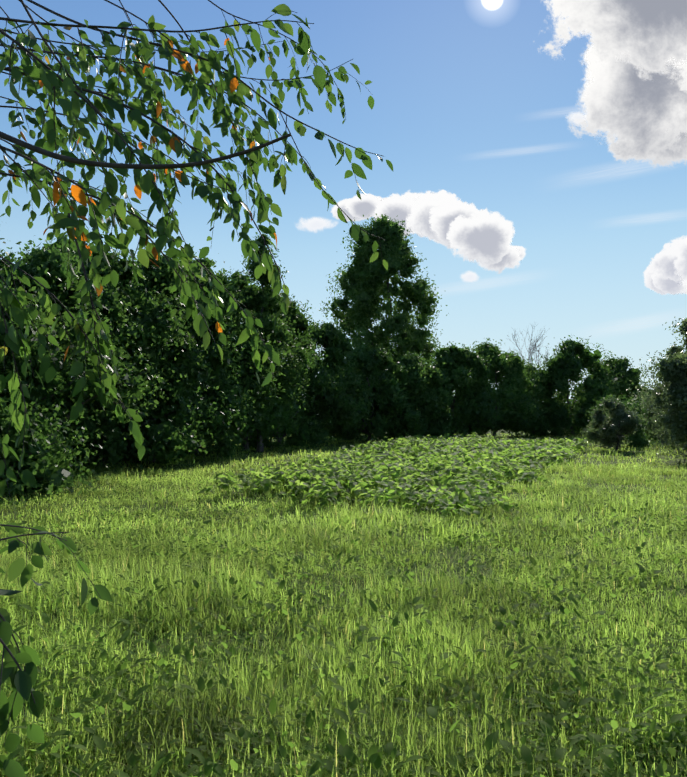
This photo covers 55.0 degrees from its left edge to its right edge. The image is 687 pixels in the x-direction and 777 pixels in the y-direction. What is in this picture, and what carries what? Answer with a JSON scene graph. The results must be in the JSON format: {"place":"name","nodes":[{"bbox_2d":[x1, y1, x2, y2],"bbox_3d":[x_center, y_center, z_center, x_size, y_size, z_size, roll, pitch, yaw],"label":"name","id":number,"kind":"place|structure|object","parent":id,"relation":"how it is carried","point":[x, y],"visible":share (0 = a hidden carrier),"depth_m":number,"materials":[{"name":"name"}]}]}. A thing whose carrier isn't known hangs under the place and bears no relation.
{"place":"outdoors","nodes":[
{"label":"outdoors","id":0,"kind":"place"},
{"bbox_2d":[0,0,392,776],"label":"branches","id":1,"kind":"object","parent":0,"point":[20,316],"depth_m":1.71,"materials":[{"name":"green plant"}]},
{"bbox_2d":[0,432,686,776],"bbox_3d":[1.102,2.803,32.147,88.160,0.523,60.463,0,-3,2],"label":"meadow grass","id":2,"kind":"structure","parent":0,"point":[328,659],"depth_m":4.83,"materials":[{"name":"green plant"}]},
{"bbox_2d":[0,418,686,776],"bbox_3d":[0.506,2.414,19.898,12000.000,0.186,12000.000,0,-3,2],"label":"ground","id":3,"kind":"structure","parent":0,"point":[680,573],"depth_m":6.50,"materials":[{"name":"green plant"}]},
{"bbox_2d":[0,213,96,471],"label":"hedge tree","id":4,"kind":"object","parent":3,"relation":"on","point":[7,257],"depth_m":17.82,"materials":[{"name":"green plant"}]},
{"bbox_2d":[0,273,107,499],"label":"hedge tree","id":5,"kind":"object","parent":3,"relation":"on","point":[47,466],"depth_m":13.41,"materials":[{"name":"green plant"}]},
{"bbox_2d":[11,232,149,460],"bbox_3d":[-10.251,-1.462,24.361,7.688,8.646,8.314,0,-3,2],"label":"hedge tree","id":6,"kind":"object","parent":3,"relation":"on","point":[57,248],"depth_m":24.04,"materials":[{"name":"green plant"}]},
{"bbox_2d":[0,238,185,478],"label":"hedge tree","id":7,"kind":"object","parent":3,"relation":"on","point":[49,266],"depth_m":16.91,"materials":[{"name":"green plant"}]},
{"bbox_2d":[35,231,228,469],"bbox_3d":[-7.821,-1.131,21.046,7.905,7.683,8.516,0,-3,2],"label":"hedge tree","id":8,"kind":"object","parent":3,"relation":"on","point":[157,324],"depth_m":20.44,"materials":[{"name":"green plant"}]},
{"bbox_2d":[67,240,263,464],"bbox_3d":[-7.012,-1.232,24.661,8.267,8.728,9.351,0,-3,2],"label":"hedge tree","id":9,"kind":"object","parent":3,"relation":"on","point":[225,446],"depth_m":23.76,"materials":[{"name":"green plant"}]},
{"bbox_2d":[130,248,200,449],"bbox_3d":[-9.688,-1.766,31.388,7.873,10.013,8.110,0,-3,2],"label":"hedge tree","id":10,"kind":"object","parent":3,"relation":"on","point":[148,291],"depth_m":30.77,"materials":[{"name":"green plant"}]},
{"bbox_2d":[145,243,291,454],"bbox_3d":[-6.450,-1.615,28.485,8.602,9.295,9.446,0,-3,2],"label":"hedge tree","id":11,"kind":"object","parent":3,"relation":"on","point":[247,370],"depth_m":27.45,"materials":[{"name":"green plant"}]},
{"bbox_2d":[195,266,330,450],"bbox_3d":[-4.839,-1.389,31.945,8.548,9.193,8.898,0,-3,2],"label":"hedge tree","id":12,"kind":"object","parent":3,"relation":"on","point":[270,413],"depth_m":31.44,"materials":[{"name":"green plant"}]},
{"bbox_2d":[231,279,300,447],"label":"hedge tree","id":13,"kind":"object","parent":3,"relation":"on","point":[270,432],"depth_m":36.17,"materials":[{"name":"green plant"}]},
{"bbox_2d":[227,232,312,451],"bbox_3d":[-3.357,-2.115,30.606,4.049,10.412,3.935,0,-3,2],"label":"spire tree","id":14,"kind":"object","parent":3,"relation":"on","point":[268,301],"depth_m":30.53,"materials":[{"name":"green plant"}]},
{"bbox_2d":[233,294,354,447],"bbox_3d":[-3.804,-1.077,35.944,8.788,8.855,8.005,0,-3,2],"label":"hedge tree","id":15,"kind":"object","parent":3,"relation":"on","point":[325,387],"depth_m":35.83,"materials":[{"name":"green plant"}]},
{"bbox_2d":[269,318,378,443],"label":"hedge tree","id":16,"kind":"object","parent":3,"relation":"on","point":[337,349],"depth_m":38.94,"materials":[{"name":"green plant"}]},
{"bbox_2d":[0,476,686,776],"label":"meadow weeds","id":17,"kind":"object","parent":3,"relation":"on","point":[374,755],"visible":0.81,"depth_m":3.37,"materials":[{"name":"green plant"}]},
{"bbox_2d":[326,342,431,441],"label":"hedge tree","id":18,"kind":"object","parent":3,"relation":"on","point":[389,394],"depth_m":41.74,"materials":[{"name":"green plant"}]},
{"bbox_2d":[319,214,449,398],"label":"tall tree","id":19,"kind":"object","parent":3,"relation":"on","point":[364,288],"depth_m":58.07,"materials":[{"name":"green plant"}]},
{"bbox_2d":[198,432,589,521],"bbox_3d":[3.191,2.317,24.561,10.688,0.829,30.168,-1,-3,22],"label":"crop patch","id":20,"kind":"object","parent":3,"relation":"on","point":[449,453],"depth_m":14.59,"materials":[{"name":"green plant"}]},
{"bbox_2d":[371,351,475,438],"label":"hedge tree","id":21,"kind":"object","parent":3,"relation":"on","point":[422,374],"depth_m":43.61,"materials":[{"name":"green plant"}]},
{"bbox_2d":[417,341,509,438],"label":"hedge tree","id":22,"kind":"object","parent":3,"relation":"on","point":[463,367],"depth_m":46.45,"materials":[{"name":"green plant"}]},
{"bbox_2d":[447,338,555,437],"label":"hedge tree","id":23,"kind":"object","parent":3,"relation":"on","point":[512,381],"depth_m":49.24,"materials":[{"name":"green plant"}]},
{"bbox_2d":[499,362,577,436],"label":"hedge tree","id":24,"kind":"object","parent":3,"relation":"on","point":[545,376],"depth_m":52.37,"materials":[{"name":"green plant"}]},
{"bbox_2d":[506,325,575,435],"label":"dead tree","id":25,"kind":"object","parent":3,"relation":"on","point":[533,348],"visible":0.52,"depth_m":55.35,"materials":[{"name":"grey wood"}]},
{"bbox_2d":[531,335,637,435],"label":"hedge tree","id":26,"kind":"object","parent":3,"relation":"on","point":[565,366],"depth_m":53.52,"materials":[{"name":"green plant"}]},
{"bbox_2d":[564,351,654,434],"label":"hedge tree","id":27,"kind":"object","parent":3,"relation":"on","point":[631,374],"visible":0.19,"depth_m":56.17,"materials":[{"name":"green plant"}]},
{"bbox_2d":[580,395,644,450],"bbox_3d":[12.417,1.677,30.744,2.826,2.791,2.537,0,-3,2],"label":"bush","id":28,"kind":"object","parent":3,"relation":"on","point":[616,412],"depth_m":30.35,"materials":[{"name":"green plant"}]},
{"bbox_2d":[585,394,654,446],"bbox_3d":[14.974,1.794,35.641,4.086,3.004,4.434,0,-3,2],"label":"bush","id":29,"kind":"object","parent":3,"relation":"on","point":[639,439],"depth_m":34.45,"materials":[{"name":"green plant"}]},
{"bbox_2d":[626,390,659,440],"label":"bush","id":30,"kind":"object","parent":3,"relation":"on","point":[651,434],"depth_m":43.30,"materials":[{"name":"green plant"}]},
{"bbox_2d":[639,396,666,444],"bbox_3d":[17.930,1.694,37.705,3.247,3.351,4.256,1,-3,-30],"label":"bush","id":31,"kind":"object","parent":3,"relation":"on","point":[651,421],"depth_m":37.17,"materials":[{"name":"green plant"}]},
{"bbox_2d":[627,317,686,462],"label":"orchard tree","id":32,"kind":"object","parent":3,"relation":"on","point":[669,393],"depth_m":22.26,"materials":[{"name":"green plant"}]},
{"bbox_2d":[656,406,685,445],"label":"bush","id":33,"kind":"object","parent":3,"relation":"on","point":[663,442],"depth_m":33.64,"materials":[{"name":"green plant"}]},
{"bbox_2d":[0,0,686,402],"label":"sky","id":34,"kind":"structure","parent":0,"point":[470,102],"materials":[{"name":"blue"}]},
{"bbox_2d":[331,190,525,273],"bbox_3d":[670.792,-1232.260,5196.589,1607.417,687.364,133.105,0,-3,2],"label":"cloud","id":35,"kind":"structure","parent":0,"point":[471,233],"depth_m":5142.31,"materials":[{"name":"white"}]},
{"bbox_2d":[483,0,501,8],"bbox_3d":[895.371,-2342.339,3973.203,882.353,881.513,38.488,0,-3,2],"label":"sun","id":36,"kind":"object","parent":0,"point":[491,4],"visible":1,"depth_m":3973.15,"materials":[{"name":"white"}]},
{"bbox_2d":[544,0,686,165],"bbox_3d":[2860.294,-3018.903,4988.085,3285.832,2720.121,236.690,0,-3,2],"label":"cloud","id":37,"kind":"structure","parent":0,"point":[633,97],"depth_m":5005.31,"materials":[{"name":"white"}]},
{"bbox_2d":[643,235,686,294],"bbox_3d":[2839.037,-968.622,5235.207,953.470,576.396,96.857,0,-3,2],"label":"cloud","id":38,"kind":"structure","parent":0,"point":[665,272],"depth_m":5226.66,"materials":[{"name":"white"}]}
]}

